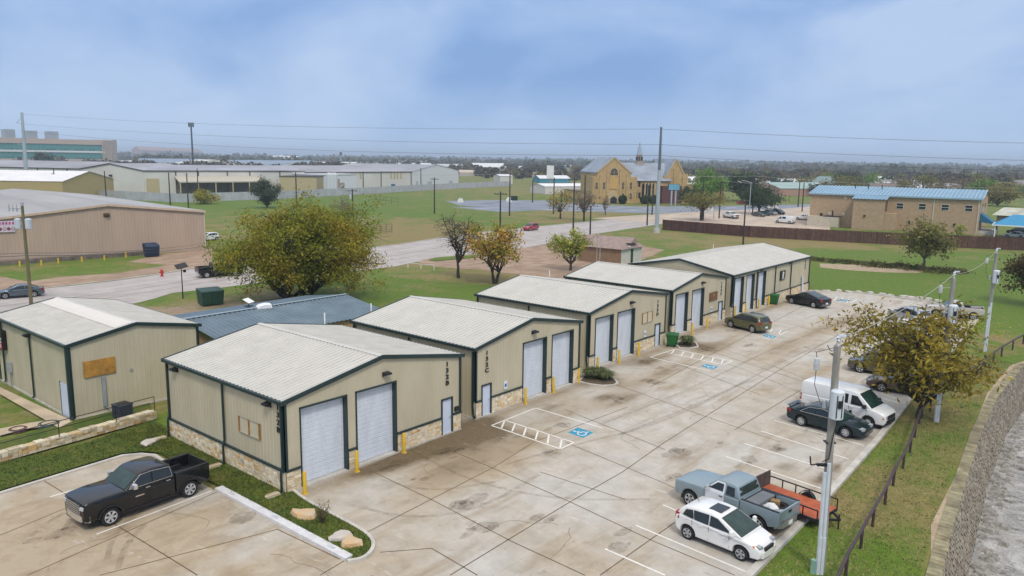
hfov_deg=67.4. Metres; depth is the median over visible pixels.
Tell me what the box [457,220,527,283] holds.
autumn tree
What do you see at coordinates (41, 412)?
footpath
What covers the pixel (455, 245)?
bare tree
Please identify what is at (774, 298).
wheelie bin
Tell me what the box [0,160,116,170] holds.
warehouse
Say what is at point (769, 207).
sedan car
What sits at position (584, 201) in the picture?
utility pole
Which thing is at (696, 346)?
kerb
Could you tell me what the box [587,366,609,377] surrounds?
ornamental grass
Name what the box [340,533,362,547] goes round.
boulder
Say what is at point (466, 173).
building
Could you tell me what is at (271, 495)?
splash block
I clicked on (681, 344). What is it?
planting bed
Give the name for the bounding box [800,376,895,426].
cargo van
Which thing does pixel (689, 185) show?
church hall
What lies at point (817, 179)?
building
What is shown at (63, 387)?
entry door
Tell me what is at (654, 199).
shrub
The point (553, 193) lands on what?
utility pole
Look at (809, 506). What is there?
flatbed trailer
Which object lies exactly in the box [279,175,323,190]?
annex building
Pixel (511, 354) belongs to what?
metal building
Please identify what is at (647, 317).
window
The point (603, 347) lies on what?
garage door
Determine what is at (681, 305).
garage door
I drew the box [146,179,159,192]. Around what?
roller door
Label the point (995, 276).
utility pole
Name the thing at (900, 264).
weed clump
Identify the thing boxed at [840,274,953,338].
power line
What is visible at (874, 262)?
weed clump
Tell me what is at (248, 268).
street lane line
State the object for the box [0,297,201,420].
metal building
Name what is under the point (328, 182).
silo
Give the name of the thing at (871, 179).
broad tree
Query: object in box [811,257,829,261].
weed clump
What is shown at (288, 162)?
building
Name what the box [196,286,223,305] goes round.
dumpster
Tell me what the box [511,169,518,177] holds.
green tree
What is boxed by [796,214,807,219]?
pickup truck
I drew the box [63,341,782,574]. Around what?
pavement crack
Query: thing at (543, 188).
building
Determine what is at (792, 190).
building
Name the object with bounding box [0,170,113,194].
metal building
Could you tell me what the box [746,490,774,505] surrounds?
tool chest
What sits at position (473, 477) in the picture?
pavement joint
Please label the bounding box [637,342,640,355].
bollard
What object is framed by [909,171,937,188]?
green tree
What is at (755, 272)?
metal building
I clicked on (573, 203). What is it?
utility pole
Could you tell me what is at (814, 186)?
evergreen tree
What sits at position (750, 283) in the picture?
garage door
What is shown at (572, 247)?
tree
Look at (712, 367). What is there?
accessible parking symbol
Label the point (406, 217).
ground
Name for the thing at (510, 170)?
bare tree
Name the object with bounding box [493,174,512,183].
building
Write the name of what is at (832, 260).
weed clump
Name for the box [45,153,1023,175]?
woods
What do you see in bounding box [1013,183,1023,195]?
broad tree
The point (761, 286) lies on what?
garage door
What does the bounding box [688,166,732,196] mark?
oak tree
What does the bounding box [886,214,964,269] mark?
field tree
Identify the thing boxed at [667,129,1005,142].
power line
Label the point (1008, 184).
green tree
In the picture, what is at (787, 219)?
cargo van
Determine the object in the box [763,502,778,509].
sack
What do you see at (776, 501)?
cardboard box
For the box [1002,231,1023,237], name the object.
sedan car
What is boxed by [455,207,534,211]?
car park apron
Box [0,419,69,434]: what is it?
footpath
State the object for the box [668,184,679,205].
church sign
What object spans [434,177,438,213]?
utility pole
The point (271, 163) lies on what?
building
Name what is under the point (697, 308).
garage door
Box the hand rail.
[0,396,154,443]
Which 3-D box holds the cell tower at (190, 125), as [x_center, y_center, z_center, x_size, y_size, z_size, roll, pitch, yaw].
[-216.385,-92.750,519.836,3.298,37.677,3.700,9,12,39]
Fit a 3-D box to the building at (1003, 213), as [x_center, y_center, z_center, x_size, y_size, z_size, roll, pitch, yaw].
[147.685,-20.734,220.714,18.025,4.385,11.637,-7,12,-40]
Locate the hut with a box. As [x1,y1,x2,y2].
[578,234,643,263]
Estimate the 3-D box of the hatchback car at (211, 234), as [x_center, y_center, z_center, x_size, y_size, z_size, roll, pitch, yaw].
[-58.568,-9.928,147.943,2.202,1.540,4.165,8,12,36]
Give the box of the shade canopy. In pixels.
[992,215,1023,236]
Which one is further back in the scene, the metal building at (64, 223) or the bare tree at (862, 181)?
the bare tree at (862, 181)
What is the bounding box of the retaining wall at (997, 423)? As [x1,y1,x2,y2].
[925,363,1023,575]
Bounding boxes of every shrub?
[313,499,329,522]
[618,195,626,203]
[640,195,649,203]
[649,195,655,203]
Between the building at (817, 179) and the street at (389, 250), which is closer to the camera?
the street at (389, 250)
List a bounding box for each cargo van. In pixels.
[774,215,796,223]
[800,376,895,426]
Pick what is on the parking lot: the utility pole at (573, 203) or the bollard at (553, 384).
the bollard at (553, 384)
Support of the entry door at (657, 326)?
in the metal building at (625, 320)
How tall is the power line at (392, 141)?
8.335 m
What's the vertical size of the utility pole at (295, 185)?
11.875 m
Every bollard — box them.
[302,471,307,494]
[354,450,359,472]
[401,433,406,453]
[523,387,527,404]
[551,377,555,392]
[577,368,579,382]
[617,350,620,363]
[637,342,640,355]
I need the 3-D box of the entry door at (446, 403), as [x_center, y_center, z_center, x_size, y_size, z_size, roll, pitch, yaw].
[-3.889,7.568,45.603,0.175,2.180,0.940,9,12,39]
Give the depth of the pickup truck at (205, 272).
103.06 m
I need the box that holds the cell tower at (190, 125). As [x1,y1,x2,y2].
[188,122,193,164]
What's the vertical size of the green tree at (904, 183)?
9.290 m
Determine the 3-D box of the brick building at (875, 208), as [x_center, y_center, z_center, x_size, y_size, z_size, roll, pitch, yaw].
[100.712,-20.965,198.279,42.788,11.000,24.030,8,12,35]
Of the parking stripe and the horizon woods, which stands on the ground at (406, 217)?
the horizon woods
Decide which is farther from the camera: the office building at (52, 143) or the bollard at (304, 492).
the office building at (52, 143)
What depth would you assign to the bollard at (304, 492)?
37.34 m
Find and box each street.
[0,220,661,311]
[591,207,829,229]
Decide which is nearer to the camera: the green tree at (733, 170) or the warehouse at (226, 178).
the warehouse at (226, 178)
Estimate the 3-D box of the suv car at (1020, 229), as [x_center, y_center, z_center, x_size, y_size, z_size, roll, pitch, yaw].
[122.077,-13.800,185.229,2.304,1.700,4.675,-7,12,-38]
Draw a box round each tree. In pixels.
[28,151,61,160]
[195,182,397,300]
[431,212,484,277]
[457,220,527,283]
[504,166,515,175]
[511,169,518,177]
[544,187,576,218]
[545,227,599,270]
[566,171,580,180]
[570,187,601,220]
[600,196,612,214]
[676,186,694,204]
[677,188,732,220]
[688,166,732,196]
[724,165,764,200]
[727,166,739,175]
[737,183,789,211]
[767,173,787,181]
[776,171,788,177]
[776,175,793,181]
[781,172,798,178]
[794,176,815,181]
[807,181,826,194]
[811,294,1013,418]
[815,171,836,175]
[816,178,838,185]
[825,170,868,184]
[829,171,859,185]
[836,179,856,185]
[848,177,873,185]
[861,171,886,185]
[885,177,907,187]
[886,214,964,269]
[896,178,913,187]
[902,174,920,187]
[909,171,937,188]
[933,178,956,188]
[938,175,964,183]
[949,179,971,189]
[964,173,990,189]
[964,178,999,190]
[970,171,988,179]
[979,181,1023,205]
[991,181,1020,190]
[991,249,1023,293]
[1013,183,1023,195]
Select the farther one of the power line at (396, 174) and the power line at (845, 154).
the power line at (396, 174)
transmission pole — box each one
[16,112,29,169]
[653,127,661,232]
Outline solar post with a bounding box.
[174,262,187,298]
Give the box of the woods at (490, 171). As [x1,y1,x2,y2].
[13,157,1021,185]
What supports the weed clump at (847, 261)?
on the ground at (406, 217)
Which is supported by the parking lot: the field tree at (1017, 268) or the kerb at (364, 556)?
the kerb at (364, 556)
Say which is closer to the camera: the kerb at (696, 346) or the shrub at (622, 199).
the kerb at (696, 346)
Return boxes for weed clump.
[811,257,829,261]
[821,258,841,263]
[837,258,863,263]
[850,260,869,265]
[857,259,885,267]
[873,262,897,268]
[891,260,912,267]
[898,262,930,271]
[918,264,946,272]
[924,264,960,274]
[943,267,975,273]
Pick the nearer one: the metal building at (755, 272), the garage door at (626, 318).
the garage door at (626, 318)
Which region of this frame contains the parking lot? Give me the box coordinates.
[0,290,973,575]
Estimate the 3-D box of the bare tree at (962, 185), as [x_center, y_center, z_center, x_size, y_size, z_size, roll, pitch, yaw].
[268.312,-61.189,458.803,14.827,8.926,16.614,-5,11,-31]
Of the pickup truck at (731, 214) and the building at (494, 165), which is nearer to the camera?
the pickup truck at (731, 214)
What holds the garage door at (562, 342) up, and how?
in the metal building at (511, 354)
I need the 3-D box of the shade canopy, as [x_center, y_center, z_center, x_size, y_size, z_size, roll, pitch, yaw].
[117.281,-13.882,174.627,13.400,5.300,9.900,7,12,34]
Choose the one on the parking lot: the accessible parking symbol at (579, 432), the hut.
the accessible parking symbol at (579, 432)
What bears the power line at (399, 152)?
attached to the transmission pole at (25, 161)
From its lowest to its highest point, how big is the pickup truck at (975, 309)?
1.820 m
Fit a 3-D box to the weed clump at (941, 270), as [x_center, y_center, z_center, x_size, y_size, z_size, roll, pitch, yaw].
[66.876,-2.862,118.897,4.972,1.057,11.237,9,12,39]
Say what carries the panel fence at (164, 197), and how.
on the ground at (406, 217)
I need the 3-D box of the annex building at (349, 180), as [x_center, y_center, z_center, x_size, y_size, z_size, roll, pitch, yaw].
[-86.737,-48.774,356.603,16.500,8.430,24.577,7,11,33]
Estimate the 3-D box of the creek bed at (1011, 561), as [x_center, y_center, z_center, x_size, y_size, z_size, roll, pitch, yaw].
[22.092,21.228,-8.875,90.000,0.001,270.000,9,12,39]
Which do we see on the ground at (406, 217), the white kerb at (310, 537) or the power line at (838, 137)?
the white kerb at (310, 537)
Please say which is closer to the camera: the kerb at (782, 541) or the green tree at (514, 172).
the kerb at (782, 541)
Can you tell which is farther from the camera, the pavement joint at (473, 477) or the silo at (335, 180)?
the silo at (335, 180)
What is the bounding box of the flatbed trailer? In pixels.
[756,470,840,528]
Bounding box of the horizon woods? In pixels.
[117,150,1023,167]
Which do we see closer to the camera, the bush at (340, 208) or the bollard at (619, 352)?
the bollard at (619, 352)
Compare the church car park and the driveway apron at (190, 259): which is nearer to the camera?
the driveway apron at (190, 259)
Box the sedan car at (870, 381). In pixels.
[866,373,936,397]
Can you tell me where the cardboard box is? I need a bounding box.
[770,498,780,505]
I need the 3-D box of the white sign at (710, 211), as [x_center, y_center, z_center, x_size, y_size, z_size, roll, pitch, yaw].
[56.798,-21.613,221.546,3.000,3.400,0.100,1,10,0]
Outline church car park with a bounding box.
[447,200,809,212]
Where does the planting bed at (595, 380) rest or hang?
in the kerb at (614, 379)
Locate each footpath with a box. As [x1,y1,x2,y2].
[0,387,70,426]
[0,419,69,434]
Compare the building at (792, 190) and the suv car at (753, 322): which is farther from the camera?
the building at (792, 190)
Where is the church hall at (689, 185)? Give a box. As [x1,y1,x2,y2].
[687,182,723,200]
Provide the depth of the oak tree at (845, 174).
428.35 m
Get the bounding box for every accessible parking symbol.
[568,427,592,437]
[702,364,717,369]
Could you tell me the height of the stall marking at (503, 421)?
0.001 m
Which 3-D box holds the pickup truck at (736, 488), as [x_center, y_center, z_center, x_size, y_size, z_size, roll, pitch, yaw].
[10.421,9.672,35.852,2.444,1.820,5.555,-8,13,-43]
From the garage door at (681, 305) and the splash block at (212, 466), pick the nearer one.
the splash block at (212, 466)
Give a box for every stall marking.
[491,408,601,448]
[651,349,731,370]
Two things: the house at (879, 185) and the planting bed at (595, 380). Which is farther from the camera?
the house at (879, 185)
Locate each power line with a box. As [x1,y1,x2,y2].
[27,131,658,155]
[28,124,658,144]
[29,114,427,128]
[29,246,203,255]
[83,243,203,252]
[310,170,509,174]
[650,174,737,176]
[661,155,1023,170]
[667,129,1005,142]
[673,145,1023,160]
[760,176,976,187]
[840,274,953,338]
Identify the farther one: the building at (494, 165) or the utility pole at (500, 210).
the building at (494, 165)
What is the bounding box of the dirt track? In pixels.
[820,263,921,272]
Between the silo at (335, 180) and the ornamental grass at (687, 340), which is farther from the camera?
the silo at (335, 180)
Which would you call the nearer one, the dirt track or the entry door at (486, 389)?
the entry door at (486, 389)
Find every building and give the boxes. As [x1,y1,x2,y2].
[0,129,117,161]
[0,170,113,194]
[0,188,205,265]
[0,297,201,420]
[131,146,201,155]
[137,158,198,163]
[161,313,464,492]
[173,293,377,343]
[177,159,243,164]
[227,160,315,164]
[250,163,286,164]
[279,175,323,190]
[293,173,356,188]
[349,295,583,419]
[437,164,462,169]
[459,170,485,175]
[469,163,505,170]
[474,270,668,368]
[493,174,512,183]
[530,183,580,193]
[533,175,569,182]
[563,261,728,336]
[564,189,579,198]
[628,243,812,316]
[759,182,815,195]
[807,184,996,235]
[812,176,837,184]
[993,207,1023,221]
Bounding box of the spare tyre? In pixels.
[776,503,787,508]
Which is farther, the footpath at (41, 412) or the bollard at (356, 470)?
the footpath at (41, 412)
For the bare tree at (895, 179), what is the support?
on the ground at (406, 217)
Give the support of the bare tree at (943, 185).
on the ground at (406, 217)
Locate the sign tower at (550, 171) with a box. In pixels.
[547,165,553,182]
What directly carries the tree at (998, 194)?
on the ground at (406, 217)
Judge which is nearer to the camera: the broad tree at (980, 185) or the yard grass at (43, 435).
the yard grass at (43, 435)
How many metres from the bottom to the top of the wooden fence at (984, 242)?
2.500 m
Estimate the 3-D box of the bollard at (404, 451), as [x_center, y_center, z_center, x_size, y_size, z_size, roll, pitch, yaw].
[-6.026,8.618,42.796,0.332,1.160,0.340,9,12,39]
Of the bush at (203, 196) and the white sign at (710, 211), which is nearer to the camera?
the white sign at (710, 211)
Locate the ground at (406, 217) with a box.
[0,159,1023,575]
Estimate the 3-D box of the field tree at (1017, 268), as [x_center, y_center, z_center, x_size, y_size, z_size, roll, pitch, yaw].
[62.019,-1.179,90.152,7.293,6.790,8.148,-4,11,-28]
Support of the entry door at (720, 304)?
in the metal building at (697, 299)
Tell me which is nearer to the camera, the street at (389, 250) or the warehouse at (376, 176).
the street at (389, 250)
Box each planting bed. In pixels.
[581,375,615,384]
[677,341,695,347]
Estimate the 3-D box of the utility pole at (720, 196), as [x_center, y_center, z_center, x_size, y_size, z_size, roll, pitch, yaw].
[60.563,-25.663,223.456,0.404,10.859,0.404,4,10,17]
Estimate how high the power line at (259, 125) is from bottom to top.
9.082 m
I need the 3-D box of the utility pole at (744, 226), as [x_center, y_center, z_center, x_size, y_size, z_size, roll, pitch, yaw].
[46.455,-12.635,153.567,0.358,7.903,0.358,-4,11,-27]
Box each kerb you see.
[0,453,164,494]
[44,212,687,287]
[215,485,352,560]
[292,489,374,563]
[580,375,618,386]
[676,340,698,348]
[742,291,978,575]
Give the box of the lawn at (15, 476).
[0,420,370,558]
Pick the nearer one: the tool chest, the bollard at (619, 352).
the tool chest
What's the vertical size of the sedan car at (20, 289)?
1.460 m
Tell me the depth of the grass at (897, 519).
38.96 m
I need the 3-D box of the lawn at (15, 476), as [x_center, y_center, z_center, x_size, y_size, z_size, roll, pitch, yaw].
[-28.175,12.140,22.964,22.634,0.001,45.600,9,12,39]
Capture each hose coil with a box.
[8,425,29,433]
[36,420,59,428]
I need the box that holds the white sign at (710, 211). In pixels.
[704,208,713,218]
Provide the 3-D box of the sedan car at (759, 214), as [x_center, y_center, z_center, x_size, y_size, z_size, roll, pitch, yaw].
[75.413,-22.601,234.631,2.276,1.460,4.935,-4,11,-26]
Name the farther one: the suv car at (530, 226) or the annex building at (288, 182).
the annex building at (288, 182)
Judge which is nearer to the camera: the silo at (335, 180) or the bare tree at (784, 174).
the silo at (335, 180)
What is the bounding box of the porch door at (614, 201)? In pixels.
[610,196,616,203]
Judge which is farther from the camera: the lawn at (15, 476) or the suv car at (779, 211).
the suv car at (779, 211)
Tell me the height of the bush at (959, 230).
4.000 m
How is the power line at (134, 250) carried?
attached to the utility pole at (25, 224)
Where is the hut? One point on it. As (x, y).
(619, 250)
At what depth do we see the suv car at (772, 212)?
240.94 m
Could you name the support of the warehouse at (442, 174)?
on the ground at (406, 217)
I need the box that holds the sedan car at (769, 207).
[766,205,778,208]
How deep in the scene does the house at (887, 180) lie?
545.65 m
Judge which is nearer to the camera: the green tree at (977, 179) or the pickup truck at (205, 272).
the pickup truck at (205, 272)
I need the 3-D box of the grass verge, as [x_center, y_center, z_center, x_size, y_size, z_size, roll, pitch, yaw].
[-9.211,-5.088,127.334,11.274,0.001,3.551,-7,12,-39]
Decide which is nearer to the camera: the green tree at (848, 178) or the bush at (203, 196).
the bush at (203, 196)
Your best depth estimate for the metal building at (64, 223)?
122.98 m
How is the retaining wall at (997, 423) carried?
on the creek bed at (1011, 561)
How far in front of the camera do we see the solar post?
87.62 m
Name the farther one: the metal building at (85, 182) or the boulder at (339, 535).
the metal building at (85, 182)
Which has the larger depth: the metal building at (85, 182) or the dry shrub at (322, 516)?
the metal building at (85, 182)
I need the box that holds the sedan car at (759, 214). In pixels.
[751,212,765,216]
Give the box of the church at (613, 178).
[580,143,687,203]
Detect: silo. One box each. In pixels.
[326,172,330,188]
[330,172,333,188]
[333,173,337,188]
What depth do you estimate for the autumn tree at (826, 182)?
413.97 m
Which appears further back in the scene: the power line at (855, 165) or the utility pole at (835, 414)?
the power line at (855, 165)
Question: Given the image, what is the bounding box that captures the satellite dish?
[242,298,253,306]
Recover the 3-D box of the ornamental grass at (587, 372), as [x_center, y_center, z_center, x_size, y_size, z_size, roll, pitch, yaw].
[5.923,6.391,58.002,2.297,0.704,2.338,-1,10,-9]
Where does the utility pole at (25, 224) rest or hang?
on the ground at (406, 217)
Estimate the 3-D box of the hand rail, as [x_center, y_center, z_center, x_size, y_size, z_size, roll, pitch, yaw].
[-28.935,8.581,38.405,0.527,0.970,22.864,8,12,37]
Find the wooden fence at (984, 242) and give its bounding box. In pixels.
[662,220,1023,250]
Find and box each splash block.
[209,462,221,468]
[264,491,280,498]
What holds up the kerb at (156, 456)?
on the parking lot
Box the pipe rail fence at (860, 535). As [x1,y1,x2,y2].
[836,334,1023,575]
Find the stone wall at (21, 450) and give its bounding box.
[0,410,156,461]
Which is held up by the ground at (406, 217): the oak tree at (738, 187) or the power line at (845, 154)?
the oak tree at (738, 187)
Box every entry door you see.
[59,381,68,416]
[441,396,452,434]
[481,382,491,415]
[654,323,660,346]
[718,300,722,319]
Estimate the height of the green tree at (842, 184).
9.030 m
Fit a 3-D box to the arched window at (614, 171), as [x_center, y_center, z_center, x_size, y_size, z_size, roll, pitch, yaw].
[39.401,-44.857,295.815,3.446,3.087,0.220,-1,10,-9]
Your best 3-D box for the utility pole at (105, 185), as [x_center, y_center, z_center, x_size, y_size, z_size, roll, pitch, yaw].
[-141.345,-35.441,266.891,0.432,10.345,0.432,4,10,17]
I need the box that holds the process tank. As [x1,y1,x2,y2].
[337,178,344,187]
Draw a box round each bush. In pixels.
[190,188,222,203]
[246,175,284,207]
[326,194,362,217]
[953,223,967,235]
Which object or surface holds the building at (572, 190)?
on the ground at (406, 217)
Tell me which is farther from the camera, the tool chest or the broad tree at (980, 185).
the broad tree at (980, 185)
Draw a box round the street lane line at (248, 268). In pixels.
[4,221,627,300]
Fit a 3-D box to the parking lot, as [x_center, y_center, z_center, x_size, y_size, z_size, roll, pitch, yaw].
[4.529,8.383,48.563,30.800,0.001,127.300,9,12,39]
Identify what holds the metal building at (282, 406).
on the ground at (406, 217)
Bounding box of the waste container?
[142,242,159,256]
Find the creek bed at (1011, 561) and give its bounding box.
[968,410,1023,575]
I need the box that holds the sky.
[0,0,1023,166]
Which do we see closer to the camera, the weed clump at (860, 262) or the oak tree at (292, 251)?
the oak tree at (292, 251)
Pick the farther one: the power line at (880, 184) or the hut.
the power line at (880, 184)
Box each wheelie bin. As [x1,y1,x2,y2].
[666,332,678,346]
[770,293,779,304]
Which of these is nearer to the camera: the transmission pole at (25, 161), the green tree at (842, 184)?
the transmission pole at (25, 161)
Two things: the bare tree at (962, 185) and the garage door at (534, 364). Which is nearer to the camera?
the garage door at (534, 364)
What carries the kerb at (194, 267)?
on the street at (389, 250)
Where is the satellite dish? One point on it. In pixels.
(248, 300)
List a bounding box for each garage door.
[299,394,348,485]
[355,380,397,461]
[522,336,546,400]
[551,329,573,390]
[594,314,613,366]
[616,308,634,359]
[674,291,688,332]
[691,287,704,326]
[734,276,744,312]
[745,273,754,308]
[757,270,766,305]
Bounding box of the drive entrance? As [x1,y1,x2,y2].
[419,234,663,278]
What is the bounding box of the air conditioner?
[256,303,272,308]
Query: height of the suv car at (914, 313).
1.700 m
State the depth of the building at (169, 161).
943.17 m
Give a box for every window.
[238,415,260,439]
[610,168,618,175]
[642,310,652,323]
[810,292,825,297]
[896,203,903,208]
[918,203,925,209]
[941,204,948,209]
[965,205,972,210]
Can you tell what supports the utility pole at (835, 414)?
on the ground at (406, 217)
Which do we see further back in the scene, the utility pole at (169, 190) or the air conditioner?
the utility pole at (169, 190)
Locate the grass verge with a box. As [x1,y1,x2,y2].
[430,254,479,260]
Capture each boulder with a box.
[140,437,159,445]
[290,508,315,519]
[328,530,352,541]
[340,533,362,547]
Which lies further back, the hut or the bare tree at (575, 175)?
the bare tree at (575, 175)
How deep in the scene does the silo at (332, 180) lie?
331.43 m
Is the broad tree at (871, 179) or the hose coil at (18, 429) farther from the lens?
the broad tree at (871, 179)
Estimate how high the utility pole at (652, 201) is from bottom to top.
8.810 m
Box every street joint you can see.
[5,219,660,305]
[6,222,653,310]
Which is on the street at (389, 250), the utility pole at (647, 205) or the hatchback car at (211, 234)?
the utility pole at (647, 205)
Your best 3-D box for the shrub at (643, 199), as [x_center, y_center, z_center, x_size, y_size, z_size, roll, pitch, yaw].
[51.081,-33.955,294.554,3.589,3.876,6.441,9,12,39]
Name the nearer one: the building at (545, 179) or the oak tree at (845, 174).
the oak tree at (845, 174)
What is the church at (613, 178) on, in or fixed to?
on the ground at (406, 217)
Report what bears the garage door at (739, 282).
in the metal building at (755, 272)
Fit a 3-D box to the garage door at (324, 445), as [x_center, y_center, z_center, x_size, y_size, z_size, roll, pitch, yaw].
[-9.586,7.643,38.919,0.375,4.070,2.900,9,12,39]
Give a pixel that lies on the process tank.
(341, 185)
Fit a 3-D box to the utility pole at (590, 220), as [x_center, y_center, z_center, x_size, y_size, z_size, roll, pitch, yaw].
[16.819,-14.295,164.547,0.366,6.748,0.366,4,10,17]
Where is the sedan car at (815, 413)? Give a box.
[787,400,872,437]
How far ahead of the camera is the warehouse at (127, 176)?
318.13 m
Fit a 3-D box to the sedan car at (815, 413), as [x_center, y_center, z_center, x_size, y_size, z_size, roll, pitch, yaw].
[19.671,8.017,47.561,2.276,1.460,4.935,-8,13,-43]
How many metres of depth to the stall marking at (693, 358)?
64.33 m
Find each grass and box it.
[0,403,151,449]
[580,366,601,377]
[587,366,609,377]
[594,368,616,379]
[678,335,698,344]
[758,357,1014,575]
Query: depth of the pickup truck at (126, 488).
35.06 m
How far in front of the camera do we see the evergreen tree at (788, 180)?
439.13 m
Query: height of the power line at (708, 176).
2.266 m
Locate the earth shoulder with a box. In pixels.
[931,361,1023,575]
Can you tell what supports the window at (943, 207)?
in the brick building at (875, 208)
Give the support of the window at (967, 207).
in the brick building at (875, 208)
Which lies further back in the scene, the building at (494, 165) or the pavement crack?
the building at (494, 165)
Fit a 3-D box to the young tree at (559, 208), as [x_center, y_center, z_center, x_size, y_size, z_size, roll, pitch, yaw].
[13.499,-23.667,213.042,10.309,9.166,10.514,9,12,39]
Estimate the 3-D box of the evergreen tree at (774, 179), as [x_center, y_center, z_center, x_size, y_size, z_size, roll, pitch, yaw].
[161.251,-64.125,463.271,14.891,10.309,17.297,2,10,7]
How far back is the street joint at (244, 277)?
100.93 m
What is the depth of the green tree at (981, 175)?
633.95 m
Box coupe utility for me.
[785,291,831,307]
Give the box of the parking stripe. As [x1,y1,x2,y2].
[50,391,899,575]
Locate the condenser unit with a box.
[111,400,132,417]
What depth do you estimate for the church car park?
272.86 m
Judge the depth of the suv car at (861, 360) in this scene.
60.49 m
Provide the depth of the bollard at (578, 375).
56.68 m
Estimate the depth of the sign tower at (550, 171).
480.37 m
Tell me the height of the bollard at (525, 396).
1.160 m
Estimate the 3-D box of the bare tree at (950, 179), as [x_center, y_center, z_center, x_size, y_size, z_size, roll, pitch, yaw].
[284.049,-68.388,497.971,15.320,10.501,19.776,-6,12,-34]
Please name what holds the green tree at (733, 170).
on the ground at (406, 217)
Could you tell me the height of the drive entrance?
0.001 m
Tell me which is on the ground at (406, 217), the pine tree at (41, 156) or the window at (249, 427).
the pine tree at (41, 156)
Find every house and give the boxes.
[864,179,895,182]
[865,183,901,186]
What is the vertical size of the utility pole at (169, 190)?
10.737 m
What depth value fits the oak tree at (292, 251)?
83.51 m
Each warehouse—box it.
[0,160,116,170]
[77,163,171,191]
[143,165,303,193]
[283,165,412,187]
[345,163,458,184]
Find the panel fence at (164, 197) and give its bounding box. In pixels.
[98,181,510,201]
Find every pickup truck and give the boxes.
[64,453,209,526]
[195,261,241,277]
[675,469,799,529]
[722,211,739,218]
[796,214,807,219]
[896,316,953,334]
[925,299,984,319]
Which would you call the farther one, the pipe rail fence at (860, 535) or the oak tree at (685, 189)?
the oak tree at (685, 189)
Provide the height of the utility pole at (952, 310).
9.776 m
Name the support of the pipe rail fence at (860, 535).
on the ground at (406, 217)
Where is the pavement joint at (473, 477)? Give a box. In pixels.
[1,301,897,574]
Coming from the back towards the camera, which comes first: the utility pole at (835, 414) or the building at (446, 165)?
the building at (446, 165)
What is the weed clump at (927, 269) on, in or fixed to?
on the ground at (406, 217)
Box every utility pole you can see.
[8,198,32,303]
[104,171,106,196]
[168,172,170,205]
[186,173,188,207]
[295,172,296,204]
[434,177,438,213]
[499,191,506,227]
[509,173,510,215]
[553,177,554,213]
[569,177,579,234]
[583,175,585,221]
[589,205,591,233]
[644,185,650,224]
[651,186,653,214]
[718,181,721,217]
[742,205,745,244]
[751,176,758,212]
[801,183,804,210]
[809,335,846,574]
[934,271,959,421]
[983,248,1000,351]
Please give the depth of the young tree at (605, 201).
231.70 m
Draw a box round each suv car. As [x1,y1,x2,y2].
[522,223,538,230]
[725,311,771,332]
[764,209,777,214]
[773,209,784,214]
[847,351,893,373]
[887,306,930,318]
[1006,227,1023,232]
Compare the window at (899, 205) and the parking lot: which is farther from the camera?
the window at (899, 205)
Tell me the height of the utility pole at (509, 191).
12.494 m
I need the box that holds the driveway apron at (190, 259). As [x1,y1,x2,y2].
[0,248,214,289]
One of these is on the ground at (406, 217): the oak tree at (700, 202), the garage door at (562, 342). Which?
the oak tree at (700, 202)
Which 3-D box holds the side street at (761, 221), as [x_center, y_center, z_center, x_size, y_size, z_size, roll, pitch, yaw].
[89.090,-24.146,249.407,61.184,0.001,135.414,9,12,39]
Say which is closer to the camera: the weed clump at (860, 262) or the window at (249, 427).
the window at (249, 427)
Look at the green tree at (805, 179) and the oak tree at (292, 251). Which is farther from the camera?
the green tree at (805, 179)
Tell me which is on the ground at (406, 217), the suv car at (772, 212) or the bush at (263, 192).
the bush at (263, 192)
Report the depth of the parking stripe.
35.96 m
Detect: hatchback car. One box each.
[205,232,219,239]
[675,496,775,560]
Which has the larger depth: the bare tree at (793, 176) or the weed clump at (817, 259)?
the bare tree at (793, 176)
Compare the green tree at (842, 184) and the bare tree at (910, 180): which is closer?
the green tree at (842, 184)
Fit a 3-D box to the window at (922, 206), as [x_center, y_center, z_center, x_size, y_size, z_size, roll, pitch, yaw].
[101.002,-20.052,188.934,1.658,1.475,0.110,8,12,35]
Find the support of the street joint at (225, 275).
on the street at (389, 250)
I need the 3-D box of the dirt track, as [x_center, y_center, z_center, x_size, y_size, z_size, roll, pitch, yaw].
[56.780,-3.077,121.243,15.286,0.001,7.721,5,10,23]
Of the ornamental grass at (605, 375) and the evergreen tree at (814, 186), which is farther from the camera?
the evergreen tree at (814, 186)
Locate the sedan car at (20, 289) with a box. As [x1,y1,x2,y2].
[0,283,44,298]

